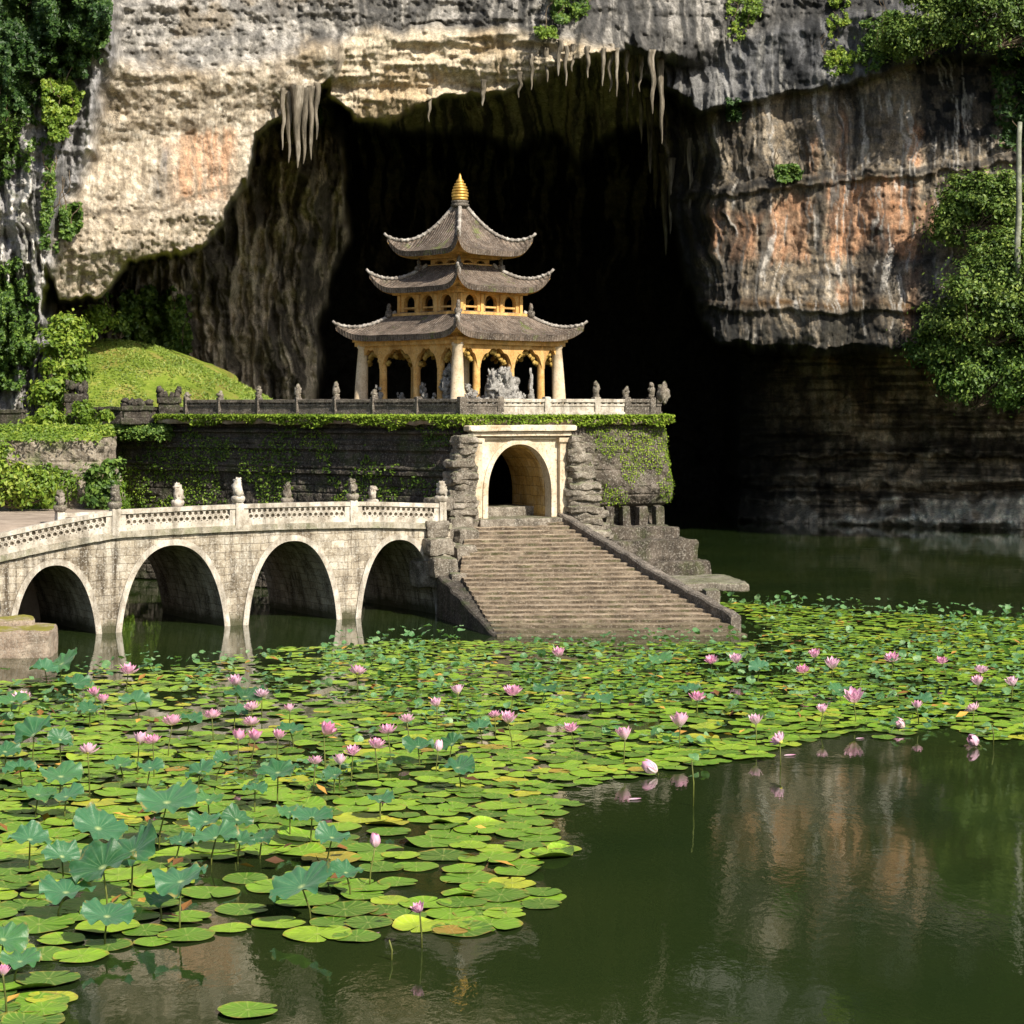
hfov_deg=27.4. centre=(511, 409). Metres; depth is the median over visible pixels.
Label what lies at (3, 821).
lily pad
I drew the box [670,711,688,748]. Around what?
lotus flower
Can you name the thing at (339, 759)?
lotus flower
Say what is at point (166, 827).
lily pad
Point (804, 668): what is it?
lotus flower
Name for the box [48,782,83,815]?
lotus leaf
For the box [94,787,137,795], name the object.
lily pad
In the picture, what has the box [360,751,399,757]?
lily pad
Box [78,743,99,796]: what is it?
lotus flower
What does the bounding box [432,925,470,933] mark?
lily pad
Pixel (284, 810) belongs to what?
lotus leaf
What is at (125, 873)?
lily pad
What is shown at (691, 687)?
lotus leaf
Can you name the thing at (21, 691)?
lotus flower
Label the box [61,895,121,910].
lily pad
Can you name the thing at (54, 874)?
lily pad
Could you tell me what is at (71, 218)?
hanging shrub
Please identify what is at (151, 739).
lotus flower
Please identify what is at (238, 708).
lotus leaf
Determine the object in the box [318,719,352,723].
lily pad
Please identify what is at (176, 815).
lily pad
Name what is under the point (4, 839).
lily pad
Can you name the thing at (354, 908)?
lily pad
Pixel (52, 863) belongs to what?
lily pad
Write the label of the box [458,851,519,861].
lily pad
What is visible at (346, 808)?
lily pad
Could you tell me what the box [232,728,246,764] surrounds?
lotus flower
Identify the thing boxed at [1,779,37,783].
lily pad
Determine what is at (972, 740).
lotus flower
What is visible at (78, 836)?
lily pad
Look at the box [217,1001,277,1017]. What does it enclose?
lily pad
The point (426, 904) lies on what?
lily pad
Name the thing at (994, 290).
cliff bush
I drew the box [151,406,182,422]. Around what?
garden wall
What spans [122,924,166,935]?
lily pad
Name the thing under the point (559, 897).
lily pad
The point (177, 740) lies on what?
lily pad
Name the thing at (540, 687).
lotus leaf
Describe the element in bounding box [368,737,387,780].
lotus flower
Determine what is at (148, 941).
lily pad
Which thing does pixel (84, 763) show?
lily pad
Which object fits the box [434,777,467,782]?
lily pad
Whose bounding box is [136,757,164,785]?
lotus leaf
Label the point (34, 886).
lily pad
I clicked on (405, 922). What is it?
lily pad
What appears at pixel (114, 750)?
lily pad
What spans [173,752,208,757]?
lily pad
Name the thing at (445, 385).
garden rock
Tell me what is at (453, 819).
lily pad
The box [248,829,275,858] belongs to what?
lotus leaf
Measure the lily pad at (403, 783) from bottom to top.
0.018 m
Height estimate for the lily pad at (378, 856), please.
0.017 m
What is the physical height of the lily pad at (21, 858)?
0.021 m
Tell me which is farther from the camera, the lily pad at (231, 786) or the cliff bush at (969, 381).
the cliff bush at (969, 381)
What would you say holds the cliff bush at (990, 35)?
on the cliff
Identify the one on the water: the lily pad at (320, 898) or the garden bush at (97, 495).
the lily pad at (320, 898)
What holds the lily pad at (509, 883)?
on the water
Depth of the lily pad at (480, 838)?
29.37 m
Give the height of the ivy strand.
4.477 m
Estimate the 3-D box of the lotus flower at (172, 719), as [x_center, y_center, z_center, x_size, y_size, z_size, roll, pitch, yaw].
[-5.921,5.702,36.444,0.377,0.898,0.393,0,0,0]
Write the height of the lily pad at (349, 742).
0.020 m
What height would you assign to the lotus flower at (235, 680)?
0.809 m
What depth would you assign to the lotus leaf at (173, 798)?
28.75 m
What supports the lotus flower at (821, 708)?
on the water
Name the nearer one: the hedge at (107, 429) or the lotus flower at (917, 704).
the lotus flower at (917, 704)
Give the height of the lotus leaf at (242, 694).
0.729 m
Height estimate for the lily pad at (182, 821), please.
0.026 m
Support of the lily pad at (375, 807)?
on the water
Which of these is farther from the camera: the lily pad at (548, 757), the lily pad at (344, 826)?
the lily pad at (548, 757)
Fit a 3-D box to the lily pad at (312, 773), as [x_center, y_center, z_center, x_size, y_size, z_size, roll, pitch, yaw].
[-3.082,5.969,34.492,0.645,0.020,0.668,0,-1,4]
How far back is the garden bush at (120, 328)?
88.96 m
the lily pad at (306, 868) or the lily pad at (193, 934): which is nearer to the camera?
the lily pad at (193, 934)
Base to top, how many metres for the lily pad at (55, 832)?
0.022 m
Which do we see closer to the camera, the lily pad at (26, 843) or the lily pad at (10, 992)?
the lily pad at (10, 992)
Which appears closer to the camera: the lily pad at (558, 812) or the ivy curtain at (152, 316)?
the lily pad at (558, 812)
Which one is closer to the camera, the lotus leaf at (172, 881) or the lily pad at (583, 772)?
the lotus leaf at (172, 881)
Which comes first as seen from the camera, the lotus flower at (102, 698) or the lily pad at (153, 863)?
the lily pad at (153, 863)
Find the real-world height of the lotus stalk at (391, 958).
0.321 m
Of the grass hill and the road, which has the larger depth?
the grass hill
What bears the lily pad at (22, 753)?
on the water
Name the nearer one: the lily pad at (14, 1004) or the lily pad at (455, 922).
the lily pad at (14, 1004)
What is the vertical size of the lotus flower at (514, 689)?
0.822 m
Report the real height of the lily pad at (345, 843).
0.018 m
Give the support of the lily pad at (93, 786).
on the water
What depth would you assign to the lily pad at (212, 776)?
34.36 m
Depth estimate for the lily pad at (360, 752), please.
36.79 m
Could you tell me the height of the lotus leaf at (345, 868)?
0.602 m
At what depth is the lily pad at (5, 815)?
31.00 m
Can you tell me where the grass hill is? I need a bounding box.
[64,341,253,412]
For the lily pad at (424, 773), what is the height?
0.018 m
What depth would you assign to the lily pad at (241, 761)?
35.77 m
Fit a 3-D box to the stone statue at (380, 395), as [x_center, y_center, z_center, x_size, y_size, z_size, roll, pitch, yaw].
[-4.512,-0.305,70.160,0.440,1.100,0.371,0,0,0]
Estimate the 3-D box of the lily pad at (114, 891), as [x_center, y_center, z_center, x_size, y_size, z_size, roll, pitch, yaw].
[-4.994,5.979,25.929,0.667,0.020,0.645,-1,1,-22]
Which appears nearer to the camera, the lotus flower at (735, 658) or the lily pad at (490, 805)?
the lily pad at (490, 805)
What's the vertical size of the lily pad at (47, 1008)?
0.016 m
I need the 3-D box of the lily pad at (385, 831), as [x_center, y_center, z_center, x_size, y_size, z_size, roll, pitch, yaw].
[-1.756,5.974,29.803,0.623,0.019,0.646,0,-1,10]
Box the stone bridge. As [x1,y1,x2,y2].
[0,477,451,633]
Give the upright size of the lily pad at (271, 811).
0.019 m
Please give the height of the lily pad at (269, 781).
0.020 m
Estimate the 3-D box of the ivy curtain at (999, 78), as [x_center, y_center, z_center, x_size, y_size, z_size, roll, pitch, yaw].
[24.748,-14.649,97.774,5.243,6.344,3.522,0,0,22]
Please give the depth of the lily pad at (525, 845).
28.89 m
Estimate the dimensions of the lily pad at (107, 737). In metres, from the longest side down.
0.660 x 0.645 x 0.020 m
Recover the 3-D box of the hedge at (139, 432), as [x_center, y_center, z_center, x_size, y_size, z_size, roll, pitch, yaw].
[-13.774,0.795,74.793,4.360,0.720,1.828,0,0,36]
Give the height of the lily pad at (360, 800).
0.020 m
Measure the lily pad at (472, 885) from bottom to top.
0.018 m
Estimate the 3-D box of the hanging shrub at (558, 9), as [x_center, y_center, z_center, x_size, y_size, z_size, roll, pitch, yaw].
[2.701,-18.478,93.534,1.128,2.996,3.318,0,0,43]
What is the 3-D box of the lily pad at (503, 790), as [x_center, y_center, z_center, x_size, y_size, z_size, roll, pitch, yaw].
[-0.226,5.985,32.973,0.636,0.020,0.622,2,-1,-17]
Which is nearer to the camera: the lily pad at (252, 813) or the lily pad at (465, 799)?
the lily pad at (252, 813)
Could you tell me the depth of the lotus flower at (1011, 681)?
43.18 m
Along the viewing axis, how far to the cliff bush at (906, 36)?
96.97 m
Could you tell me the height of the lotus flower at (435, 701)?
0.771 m
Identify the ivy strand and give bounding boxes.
[39,137,64,253]
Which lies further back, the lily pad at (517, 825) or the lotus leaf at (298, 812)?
the lily pad at (517, 825)
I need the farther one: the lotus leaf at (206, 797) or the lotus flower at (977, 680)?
the lotus flower at (977, 680)
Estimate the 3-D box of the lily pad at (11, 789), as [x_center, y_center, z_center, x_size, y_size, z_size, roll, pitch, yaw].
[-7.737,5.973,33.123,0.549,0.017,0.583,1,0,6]
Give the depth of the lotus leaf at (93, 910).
23.53 m
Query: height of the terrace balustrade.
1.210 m
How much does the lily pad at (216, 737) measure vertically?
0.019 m
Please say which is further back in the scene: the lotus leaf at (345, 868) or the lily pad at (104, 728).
the lily pad at (104, 728)
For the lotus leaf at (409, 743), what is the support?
on the water
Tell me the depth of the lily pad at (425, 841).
29.15 m
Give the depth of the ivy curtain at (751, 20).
101.80 m
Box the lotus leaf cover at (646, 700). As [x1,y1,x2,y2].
[0,590,1023,786]
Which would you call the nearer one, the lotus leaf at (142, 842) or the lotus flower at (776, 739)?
the lotus leaf at (142, 842)
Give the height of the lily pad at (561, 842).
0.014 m
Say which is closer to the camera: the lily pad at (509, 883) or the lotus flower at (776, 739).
the lily pad at (509, 883)
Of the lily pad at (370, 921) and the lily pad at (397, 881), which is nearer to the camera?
the lily pad at (370, 921)
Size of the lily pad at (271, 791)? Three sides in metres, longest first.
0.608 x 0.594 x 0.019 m
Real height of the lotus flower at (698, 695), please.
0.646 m
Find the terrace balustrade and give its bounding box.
[183,381,669,414]
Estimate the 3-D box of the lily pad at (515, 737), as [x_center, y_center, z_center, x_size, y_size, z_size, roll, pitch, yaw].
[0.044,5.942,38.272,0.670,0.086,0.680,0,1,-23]
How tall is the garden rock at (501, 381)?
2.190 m
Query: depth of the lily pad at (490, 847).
28.68 m
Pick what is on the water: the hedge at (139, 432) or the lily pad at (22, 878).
the lily pad at (22, 878)
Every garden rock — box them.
[438,363,451,398]
[464,383,477,403]
[477,365,521,431]
[516,377,525,398]
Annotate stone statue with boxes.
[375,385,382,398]
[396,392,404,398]
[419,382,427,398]
[528,368,534,403]
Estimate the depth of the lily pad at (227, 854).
28.24 m
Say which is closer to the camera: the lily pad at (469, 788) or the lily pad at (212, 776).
the lily pad at (469, 788)
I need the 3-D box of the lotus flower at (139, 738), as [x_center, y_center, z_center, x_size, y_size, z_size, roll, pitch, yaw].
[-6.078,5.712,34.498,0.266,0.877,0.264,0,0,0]
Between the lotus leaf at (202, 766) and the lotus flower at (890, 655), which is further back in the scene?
the lotus flower at (890, 655)
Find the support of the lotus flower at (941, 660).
on the water
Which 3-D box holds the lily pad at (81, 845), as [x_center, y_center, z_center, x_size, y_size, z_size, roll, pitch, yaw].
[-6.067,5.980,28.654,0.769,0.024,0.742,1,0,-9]
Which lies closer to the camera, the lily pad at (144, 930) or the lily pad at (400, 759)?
the lily pad at (144, 930)
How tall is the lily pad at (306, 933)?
0.025 m
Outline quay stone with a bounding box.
[0,615,58,657]
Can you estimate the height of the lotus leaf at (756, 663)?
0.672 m
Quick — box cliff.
[0,0,1023,529]
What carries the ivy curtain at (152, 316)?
attached to the cliff
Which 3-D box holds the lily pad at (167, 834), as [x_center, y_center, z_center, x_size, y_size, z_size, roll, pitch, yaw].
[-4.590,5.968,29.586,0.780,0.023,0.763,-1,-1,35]
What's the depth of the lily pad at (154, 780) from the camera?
33.95 m
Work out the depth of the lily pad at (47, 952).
23.22 m
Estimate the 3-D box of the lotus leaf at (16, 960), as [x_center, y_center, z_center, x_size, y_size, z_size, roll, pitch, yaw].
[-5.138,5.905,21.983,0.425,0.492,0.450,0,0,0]
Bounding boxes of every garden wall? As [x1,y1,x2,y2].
[0,409,27,424]
[94,406,122,434]
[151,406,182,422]
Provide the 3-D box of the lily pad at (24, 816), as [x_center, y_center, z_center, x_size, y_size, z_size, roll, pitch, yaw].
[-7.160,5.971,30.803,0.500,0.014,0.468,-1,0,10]
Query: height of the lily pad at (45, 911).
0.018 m
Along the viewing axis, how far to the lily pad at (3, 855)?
28.18 m
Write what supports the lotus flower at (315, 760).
on the water
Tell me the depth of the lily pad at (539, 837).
29.37 m
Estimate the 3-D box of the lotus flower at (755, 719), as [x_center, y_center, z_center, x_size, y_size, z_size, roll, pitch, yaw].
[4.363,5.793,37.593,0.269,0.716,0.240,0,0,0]
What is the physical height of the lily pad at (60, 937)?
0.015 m
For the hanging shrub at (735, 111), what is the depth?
101.42 m
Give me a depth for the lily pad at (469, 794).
32.65 m
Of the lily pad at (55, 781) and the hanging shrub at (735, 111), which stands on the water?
the lily pad at (55, 781)
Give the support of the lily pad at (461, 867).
on the water
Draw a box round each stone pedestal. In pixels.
[64,379,88,424]
[120,398,153,424]
[156,386,181,413]
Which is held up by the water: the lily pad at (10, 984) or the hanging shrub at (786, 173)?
the lily pad at (10, 984)
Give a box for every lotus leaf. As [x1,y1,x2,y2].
[0,692,29,721]
[0,740,22,763]
[0,921,29,963]
[0,947,41,980]
[2,758,37,785]
[7,820,51,868]
[14,715,55,759]
[18,782,56,819]
[29,658,60,682]
[39,760,84,805]
[39,874,96,915]
[41,839,81,899]
[47,727,73,762]
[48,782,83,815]
[53,647,76,676]
[58,673,92,700]
[69,838,136,903]
[72,801,127,840]
[75,700,103,727]
[80,897,135,943]
[104,755,134,780]
[118,689,152,718]
[118,819,156,898]
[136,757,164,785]
[136,779,200,847]
[143,891,173,921]
[152,861,207,927]
[164,830,193,857]
[179,711,202,735]
[185,759,215,802]
[187,810,221,848]
[192,819,240,864]
[196,789,223,826]
[213,750,236,780]
[220,803,254,851]
[221,702,248,728]
[222,829,255,863]
[223,684,265,702]
[242,780,267,811]
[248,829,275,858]
[255,758,298,803]
[269,860,331,919]
[276,721,303,746]
[276,804,304,834]
[291,804,333,841]
[314,821,350,860]
[322,764,347,793]
[330,858,363,894]
[366,789,394,819]
[402,735,433,764]
[438,754,474,788]
[441,732,465,757]
[466,718,492,743]
[532,683,557,703]
[586,691,613,714]
[648,651,672,671]
[677,683,702,700]
[748,657,772,681]
[827,681,851,700]
[907,691,932,702]
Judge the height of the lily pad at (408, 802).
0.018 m
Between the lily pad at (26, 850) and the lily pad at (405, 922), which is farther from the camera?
the lily pad at (26, 850)
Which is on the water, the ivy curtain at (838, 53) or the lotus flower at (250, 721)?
the lotus flower at (250, 721)
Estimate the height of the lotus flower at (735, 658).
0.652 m
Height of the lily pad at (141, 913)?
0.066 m
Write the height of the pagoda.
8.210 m
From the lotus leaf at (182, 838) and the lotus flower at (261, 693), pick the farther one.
the lotus flower at (261, 693)
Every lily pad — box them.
[0,751,27,756]
[0,773,19,779]
[0,801,21,809]
[0,812,17,817]
[0,819,16,823]
[0,821,51,831]
[0,831,15,837]
[0,837,12,841]
[0,843,26,851]
[0,850,16,860]
[0,853,44,862]
[0,862,39,874]
[0,880,31,889]
[0,888,17,899]
[0,898,51,910]
[0,906,17,918]
[0,943,34,954]
[0,973,52,990]
[0,989,16,998]
[0,991,69,1011]
[0,1001,20,1013]
[0,1010,64,1023]
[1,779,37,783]
[1,874,38,882]
[1,1012,45,1023]
[3,807,39,813]
[3,837,54,846]
[3,915,74,933]
[4,785,23,791]
[6,814,40,819]
[9,792,28,796]
[14,847,42,855]
[16,970,80,986]
[18,1001,67,1015]
[20,890,45,898]
[20,946,68,960]
[24,906,71,916]
[25,991,77,1003]
[26,880,80,889]
[27,870,70,879]
[28,799,68,806]
[31,857,69,867]
[32,806,78,814]
[37,932,84,943]
[38,838,70,844]
[39,843,87,849]
[42,817,72,824]
[43,786,62,790]
[43,827,80,837]
[45,778,77,783]
[52,948,109,962]
[54,908,85,920]
[55,812,74,818]
[55,833,90,840]
[56,791,91,795]
[57,865,69,873]
[58,761,93,766]
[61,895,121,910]
[62,742,96,751]
[63,783,102,789]
[66,753,103,759]
[71,798,121,806]
[75,919,139,932]
[81,887,135,899]
[83,767,117,773]
[85,725,120,730]
[85,939,132,950]
[87,762,113,766]
[90,879,130,889]
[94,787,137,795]
[95,747,131,753]
[97,805,136,813]
[98,735,127,740]
[99,754,131,759]
[99,863,146,881]
[102,782,138,787]
[114,811,153,816]
[115,815,142,824]
[116,716,149,720]
[118,792,136,798]
[121,898,178,909]
[122,745,159,751]
[122,835,133,838]
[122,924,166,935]
[123,825,165,834]
[125,886,189,899]
[128,805,179,811]
[128,820,167,825]
[129,872,194,886]
[132,777,169,783]
[132,906,159,920]
[133,855,190,869]
[133,936,171,945]
[154,825,181,830]
[155,837,193,844]
[155,846,210,859]
[157,828,195,837]
[157,927,214,940]
[159,910,211,921]
[160,811,188,818]
[161,776,202,783]
[161,867,187,871]
[162,738,200,743]
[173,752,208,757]
[173,814,217,825]
[180,825,207,830]
[181,886,239,898]
[190,841,244,852]
[195,734,232,740]
[197,803,251,813]
[198,774,232,778]
[201,850,244,858]
[202,778,244,785]
[203,787,231,793]
[207,820,249,828]
[209,922,251,931]
[213,800,246,805]
[215,903,267,914]
[216,782,250,788]
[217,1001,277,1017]
[222,872,267,883]
[223,757,257,763]
[239,823,284,833]
[240,804,272,810]
[240,844,290,854]
[244,777,284,785]
[245,731,273,736]
[245,879,273,892]
[246,811,266,817]
[250,743,284,748]
[251,816,260,822]
[251,916,305,927]
[254,815,287,822]
[256,787,292,794]
[260,793,303,800]
[261,807,279,815]
[269,837,306,845]
[274,730,311,740]
[275,890,338,905]
[277,825,319,841]
[278,842,325,855]
[279,776,310,782]
[279,819,318,825]
[282,796,325,807]
[283,925,351,941]
[285,866,333,874]
[301,851,361,862]
[305,782,346,792]
[307,771,342,776]
[309,916,349,926]
[311,900,378,916]
[314,821,361,830]
[317,740,348,745]
[317,805,342,814]
[317,839,357,847]
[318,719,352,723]
[318,876,349,886]
[328,756,360,760]
[332,929,380,941]
[333,796,375,804]
[333,812,388,822]
[333,878,390,891]
[335,805,368,812]
[340,888,383,899]
[342,759,376,765]
[343,834,359,840]
[344,749,379,755]
[344,916,392,928]
[345,739,381,744]
[346,843,402,853]
[350,852,389,860]
[352,773,386,778]
[359,861,403,871]
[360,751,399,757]
[363,803,405,811]
[366,817,408,824]
[367,827,410,835]
[369,725,405,730]
[370,904,407,914]
[371,895,408,904]
[375,787,410,793]
[377,877,417,885]
[381,851,420,858]
[382,780,416,786]
[387,799,421,805]
[387,909,426,919]
[388,812,419,817]
[392,756,425,764]
[392,914,444,931]
[393,862,438,870]
[399,896,451,907]
[406,835,461,846]
[407,805,442,810]
[407,816,440,822]
[409,770,443,775]
[412,785,446,791]
[417,848,469,859]
[425,829,471,837]
[425,907,475,919]
[426,809,458,815]
[429,822,464,828]
[431,920,493,936]
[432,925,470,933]
[433,816,468,822]
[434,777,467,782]
[435,917,471,927]
[436,896,486,906]
[440,870,496,882]
[441,888,476,895]
[442,863,484,871]
[445,786,484,791]
[445,797,480,802]
[449,840,486,847]
[452,906,506,918]
[453,824,501,832]
[456,752,490,758]
[456,790,493,796]
[457,835,491,841]
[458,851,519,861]
[458,915,522,931]
[459,880,504,890]
[467,773,500,778]
[467,816,504,824]
[470,810,510,816]
[472,887,530,901]
[475,801,527,809]
[475,844,515,852]
[479,900,523,910]
[481,788,516,794]
[483,907,525,918]
[488,877,535,888]
[490,781,525,786]
[492,755,524,759]
[492,776,527,782]
[494,864,541,875]
[495,822,531,828]
[495,828,533,837]
[496,734,531,740]
[500,814,543,822]
[503,841,545,849]
[505,771,542,776]
[507,807,544,815]
[507,858,543,865]
[517,893,566,900]
[518,794,552,798]
[518,833,560,840]
[518,847,572,857]
[522,826,560,834]
[522,898,561,908]
[524,887,561,895]
[530,846,573,856]
[532,755,567,760]
[535,809,568,815]
[537,772,579,779]
[539,840,568,845]
[547,842,581,851]
[569,769,607,776]
[583,757,623,764]
[609,751,648,756]
[629,755,664,761]
[638,760,679,765]
[674,749,710,755]
[683,759,718,765]
[687,740,725,746]
[710,749,742,754]
[746,745,777,750]
[959,728,996,733]
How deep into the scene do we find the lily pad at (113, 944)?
23.53 m
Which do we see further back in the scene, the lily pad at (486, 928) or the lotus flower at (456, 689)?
the lotus flower at (456, 689)
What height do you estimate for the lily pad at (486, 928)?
0.023 m
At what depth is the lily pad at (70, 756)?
36.12 m
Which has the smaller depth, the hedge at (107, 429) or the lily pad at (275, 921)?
the lily pad at (275, 921)
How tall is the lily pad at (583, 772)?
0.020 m
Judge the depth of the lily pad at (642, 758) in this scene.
36.08 m
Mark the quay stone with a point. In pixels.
(25, 637)
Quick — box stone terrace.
[116,413,711,594]
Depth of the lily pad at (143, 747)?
37.23 m
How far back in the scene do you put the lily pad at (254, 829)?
30.06 m
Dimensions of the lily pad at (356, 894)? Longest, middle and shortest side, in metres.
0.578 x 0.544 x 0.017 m
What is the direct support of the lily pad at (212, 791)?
on the water
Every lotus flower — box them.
[0,964,10,1012]
[12,690,31,714]
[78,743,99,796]
[87,686,99,713]
[96,694,108,716]
[119,662,138,689]
[134,731,147,773]
[143,734,161,776]
[161,714,180,755]
[202,708,220,740]
[228,674,241,703]
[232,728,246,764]
[241,716,259,746]
[244,700,259,729]
[247,728,262,765]
[253,688,268,715]
[273,729,285,759]
[283,703,294,722]
[307,755,322,792]
[320,721,336,768]
[332,753,346,790]
[344,744,360,781]
[349,664,365,690]
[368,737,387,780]
[369,832,380,884]
[379,723,397,759]
[398,714,414,734]
[410,901,423,947]
[430,696,440,728]
[434,739,442,771]
[451,684,463,713]
[488,710,500,735]
[501,710,517,746]
[503,684,522,712]
[552,646,564,657]
[561,722,578,750]
[615,726,630,763]
[641,759,658,774]
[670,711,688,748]
[689,690,705,714]
[705,654,717,673]
[729,653,742,673]
[748,713,762,744]
[768,731,783,764]
[796,664,809,686]
[808,648,819,672]
[816,703,827,728]
[825,656,839,680]
[843,686,863,720]
[883,651,900,673]
[895,717,905,728]
[911,700,921,724]
[934,656,948,676]
[964,703,978,725]
[967,734,980,746]
[970,674,982,693]
[974,664,987,686]
[1005,675,1017,700]
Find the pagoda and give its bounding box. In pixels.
[332,174,587,403]
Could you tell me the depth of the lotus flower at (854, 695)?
40.31 m
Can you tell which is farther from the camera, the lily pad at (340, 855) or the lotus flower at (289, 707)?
the lotus flower at (289, 707)
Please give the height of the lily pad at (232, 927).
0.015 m
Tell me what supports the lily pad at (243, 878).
on the water
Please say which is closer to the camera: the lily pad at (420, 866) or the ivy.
the lily pad at (420, 866)
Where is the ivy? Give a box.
[1,461,131,509]
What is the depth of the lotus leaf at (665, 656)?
47.90 m
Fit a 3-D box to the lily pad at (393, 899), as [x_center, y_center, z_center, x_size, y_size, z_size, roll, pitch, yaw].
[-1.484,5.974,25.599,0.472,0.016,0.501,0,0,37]
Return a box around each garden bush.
[0,436,69,510]
[9,308,97,424]
[70,398,116,424]
[75,456,126,509]
[79,303,128,340]
[98,292,134,338]
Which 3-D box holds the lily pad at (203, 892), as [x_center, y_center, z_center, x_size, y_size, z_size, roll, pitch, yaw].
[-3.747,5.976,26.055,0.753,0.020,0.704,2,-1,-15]
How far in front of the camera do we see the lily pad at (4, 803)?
31.82 m
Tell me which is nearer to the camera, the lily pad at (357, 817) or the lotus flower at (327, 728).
the lily pad at (357, 817)
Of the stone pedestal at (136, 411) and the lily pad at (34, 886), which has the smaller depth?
the lily pad at (34, 886)
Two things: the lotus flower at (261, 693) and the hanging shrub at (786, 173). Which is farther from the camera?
the hanging shrub at (786, 173)
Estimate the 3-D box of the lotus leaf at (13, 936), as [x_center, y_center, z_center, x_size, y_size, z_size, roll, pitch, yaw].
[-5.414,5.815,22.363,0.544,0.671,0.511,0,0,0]
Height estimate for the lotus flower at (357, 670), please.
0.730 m
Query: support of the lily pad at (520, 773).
on the water
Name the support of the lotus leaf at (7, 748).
on the water
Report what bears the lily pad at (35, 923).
on the water
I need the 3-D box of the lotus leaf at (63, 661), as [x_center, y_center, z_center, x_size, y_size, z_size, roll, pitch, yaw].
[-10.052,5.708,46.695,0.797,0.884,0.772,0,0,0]
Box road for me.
[0,508,120,619]
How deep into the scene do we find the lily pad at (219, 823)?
30.27 m
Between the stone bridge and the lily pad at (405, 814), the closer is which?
the lily pad at (405, 814)
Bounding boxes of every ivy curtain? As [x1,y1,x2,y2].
[0,0,113,120]
[0,84,40,185]
[0,256,40,391]
[117,278,193,354]
[725,0,763,41]
[820,0,858,76]
[857,0,902,73]
[990,44,1023,151]
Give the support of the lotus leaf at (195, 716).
on the water
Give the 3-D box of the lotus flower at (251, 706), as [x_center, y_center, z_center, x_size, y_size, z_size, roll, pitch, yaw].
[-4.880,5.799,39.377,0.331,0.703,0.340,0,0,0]
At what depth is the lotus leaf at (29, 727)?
35.38 m
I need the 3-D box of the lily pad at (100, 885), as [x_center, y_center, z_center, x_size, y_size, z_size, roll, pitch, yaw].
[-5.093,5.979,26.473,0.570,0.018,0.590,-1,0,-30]
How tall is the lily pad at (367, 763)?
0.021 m
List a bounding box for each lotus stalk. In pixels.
[389,940,392,959]
[691,760,693,805]
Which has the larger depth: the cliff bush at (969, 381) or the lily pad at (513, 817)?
the cliff bush at (969, 381)
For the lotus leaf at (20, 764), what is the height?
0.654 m
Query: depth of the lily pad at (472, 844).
28.91 m
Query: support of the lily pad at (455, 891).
on the water
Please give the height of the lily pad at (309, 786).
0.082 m
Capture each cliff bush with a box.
[853,0,965,69]
[886,325,1023,420]
[901,164,1023,252]
[907,220,1023,365]
[922,0,1023,69]
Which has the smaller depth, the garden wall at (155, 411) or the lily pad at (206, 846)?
the lily pad at (206, 846)
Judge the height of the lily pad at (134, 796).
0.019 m
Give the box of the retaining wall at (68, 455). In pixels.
[0,436,125,508]
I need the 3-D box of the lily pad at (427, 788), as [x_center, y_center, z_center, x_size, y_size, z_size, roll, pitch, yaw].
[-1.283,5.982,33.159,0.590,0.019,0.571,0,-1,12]
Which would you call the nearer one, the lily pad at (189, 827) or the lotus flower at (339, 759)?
the lily pad at (189, 827)
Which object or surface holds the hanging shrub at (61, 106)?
attached to the cliff
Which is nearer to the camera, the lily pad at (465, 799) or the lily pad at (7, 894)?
the lily pad at (7, 894)
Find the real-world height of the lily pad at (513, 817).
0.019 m
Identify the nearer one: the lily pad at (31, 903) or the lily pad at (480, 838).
the lily pad at (31, 903)
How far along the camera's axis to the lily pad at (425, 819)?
30.72 m
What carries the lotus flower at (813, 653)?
on the water
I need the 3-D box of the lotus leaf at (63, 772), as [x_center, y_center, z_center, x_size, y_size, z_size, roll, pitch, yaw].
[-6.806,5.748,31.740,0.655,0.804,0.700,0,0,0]
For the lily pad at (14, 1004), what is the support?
on the water
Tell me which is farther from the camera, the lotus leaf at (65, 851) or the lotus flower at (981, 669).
the lotus flower at (981, 669)
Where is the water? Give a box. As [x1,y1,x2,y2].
[0,497,1023,1023]
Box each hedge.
[0,422,115,436]
[0,430,102,445]
[103,423,176,442]
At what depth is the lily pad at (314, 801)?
31.96 m
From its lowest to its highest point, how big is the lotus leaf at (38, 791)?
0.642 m
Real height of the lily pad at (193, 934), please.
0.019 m
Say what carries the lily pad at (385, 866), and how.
on the water
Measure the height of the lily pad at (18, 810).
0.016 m
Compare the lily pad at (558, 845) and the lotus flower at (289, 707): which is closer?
the lily pad at (558, 845)
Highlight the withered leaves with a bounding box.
[0,602,1019,1001]
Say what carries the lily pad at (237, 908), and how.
on the water
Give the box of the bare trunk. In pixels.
[1014,122,1022,283]
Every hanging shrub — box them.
[40,62,84,143]
[58,170,83,241]
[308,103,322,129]
[532,1,558,39]
[549,0,591,24]
[725,96,746,121]
[773,135,803,182]
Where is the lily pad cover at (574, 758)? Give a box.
[0,602,1023,845]
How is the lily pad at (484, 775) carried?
on the water
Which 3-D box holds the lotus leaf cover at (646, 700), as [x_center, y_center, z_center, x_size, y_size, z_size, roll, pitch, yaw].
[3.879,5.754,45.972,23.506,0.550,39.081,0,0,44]
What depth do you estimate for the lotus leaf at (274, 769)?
31.57 m
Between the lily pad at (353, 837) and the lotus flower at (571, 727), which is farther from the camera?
the lotus flower at (571, 727)
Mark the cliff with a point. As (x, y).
(722, 282)
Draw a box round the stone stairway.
[409,497,748,636]
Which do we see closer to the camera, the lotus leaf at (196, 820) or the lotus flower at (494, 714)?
the lotus leaf at (196, 820)

